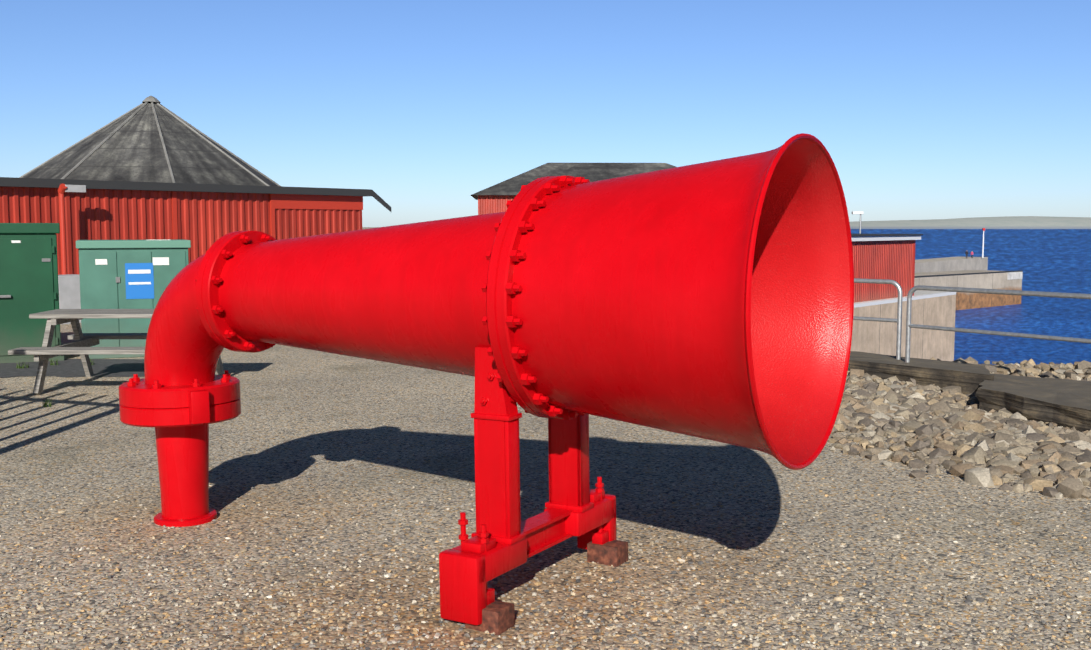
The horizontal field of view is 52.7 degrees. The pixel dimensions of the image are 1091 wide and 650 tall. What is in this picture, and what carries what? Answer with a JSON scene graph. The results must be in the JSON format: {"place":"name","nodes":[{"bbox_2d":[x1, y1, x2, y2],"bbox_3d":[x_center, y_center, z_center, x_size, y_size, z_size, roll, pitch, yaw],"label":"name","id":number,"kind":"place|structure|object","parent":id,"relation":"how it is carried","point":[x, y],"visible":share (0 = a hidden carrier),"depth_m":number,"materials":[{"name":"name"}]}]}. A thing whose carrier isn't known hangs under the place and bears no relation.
{"place":"outdoors","nodes":[
{"label":"outdoors","id":0,"kind":"place"},
{"bbox_2d":[0,227,1090,649],"bbox_3d":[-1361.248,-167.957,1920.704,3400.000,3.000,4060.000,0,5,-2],"label":"gravel ground","id":1,"kind":"structure","parent":0,"point":[304,431],"depth_m":6.19,"materials":[{"name":"grey gravel"}]},
{"bbox_2d":[0,223,63,362],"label":"dark green kiosk","id":2,"kind":"object","parent":1,"relation":"on","point":[29,284],"visible":0.92,"depth_m":13.66,"materials":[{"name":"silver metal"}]},
{"bbox_2d":[0,359,144,377],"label":"tarmac apron","id":3,"kind":"object","parent":1,"relation":"on","point":[102,368],"visible":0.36,"depth_m":13.10,"materials":[{"name":"grey asphalt"}]},
{"bbox_2d":[16,359,94,406],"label":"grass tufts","id":4,"kind":"object","parent":3,"relation":"on","point":[45,403],"visible":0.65,"depth_m":13.13,"materials":[{"name":"green plant"}]},
{"bbox_2d":[8,309,223,394],"bbox_3d":[-4.394,0.259,11.751,1.850,0.811,1.760,0,5,-2],"label":"picnic table","id":5,"kind":"object","parent":1,"relation":"on","point":[82,344],"visible":0.5,"depth_m":11.35,"materials":[{"name":"grey wood"}]},
{"bbox_2d":[76,239,190,358],"bbox_3d":[-5.429,-0.371,14.579,1.380,1.515,0.930,-2,5,-22],"label":"utility cabinet","id":6,"kind":"object","parent":1,"relation":"on","point":[127,274],"visible":0.77,"depth_m":14.11,"materials":[{"name":"green metal"}]},
{"bbox_2d":[0,96,390,324],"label":"red building","id":7,"kind":"structure","parent":1,"relation":"on","point":[150,168],"depth_m":23.33,"materials":[{"name":"red"}]},
{"bbox_2d":[119,133,853,634],"bbox_3d":[-0.674,0.238,5.452,4.028,2.109,1.332,2,5,31],"label":"foghorn","id":8,"kind":"object","parent":1,"relation":"on","point":[713,301],"visible":0.98,"depth_m":4.79,"materials":[{"name":"red paint"}]},
{"bbox_2d":[471,163,675,214],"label":"red building","id":9,"kind":"structure","parent":1,"relation":"on","point":[493,198],"depth_m":46.67,"materials":[{"name":"wood"}]},
{"bbox_2d":[848,351,993,394],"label":"stone slab","id":10,"kind":"structure","parent":1,"relation":"on","point":[967,378],"depth_m":11.20,"materials":[{"name":"grey stone"}]},
{"bbox_2d":[853,278,1090,361],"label":"hand railings","id":11,"kind":"object","parent":10,"relation":"on","point":[898,321],"visible":0.83,"depth_m":11.06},
{"bbox_2d":[828,356,1090,498],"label":"beach stones","id":12,"kind":"object","parent":1,"relation":"on","point":[1004,444],"visible":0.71,"depth_m":8.64,"materials":[{"name":"beige stone"}]},
{"bbox_2d":[975,373,1090,431],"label":"stone slab","id":13,"kind":"structure","parent":12,"relation":"on","point":[1063,402],"depth_m":9.56,"materials":[{"name":"grey stone"}]},
{"bbox_2d":[0,0,1090,226],"label":"sky","id":14,"kind":"structure","parent":0,"point":[921,109],"materials":[{"name":"blue"}]},
{"bbox_2d":[850,229,1090,364],"bbox_3d":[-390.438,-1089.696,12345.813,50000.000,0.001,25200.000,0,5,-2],"label":"sea water","id":15,"kind":"structure","parent":0,"point":[1051,260],"depth_m":186.19,"materials":[{"name":"blue liquid"}]},
{"bbox_2d":[850,211,955,360],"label":"small building","id":16,"kind":"structure","parent":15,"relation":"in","point":[885,256],"depth_m":54.99,"materials":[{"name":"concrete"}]},
{"bbox_2d":[914,228,1022,309],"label":"harbour pier","id":17,"kind":"structure","parent":15,"relation":"in","point":[968,272],"depth_m":144.37,"materials":[{"name":"concrete"}]},
{"bbox_2d":[850,216,1090,228],"bbox_3d":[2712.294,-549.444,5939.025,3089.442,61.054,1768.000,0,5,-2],"label":"distant headland","id":18,"kind":"structure","parent":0,"point":[1026,222],"depth_m":5138.23,"materials":[{"name":"grey"}]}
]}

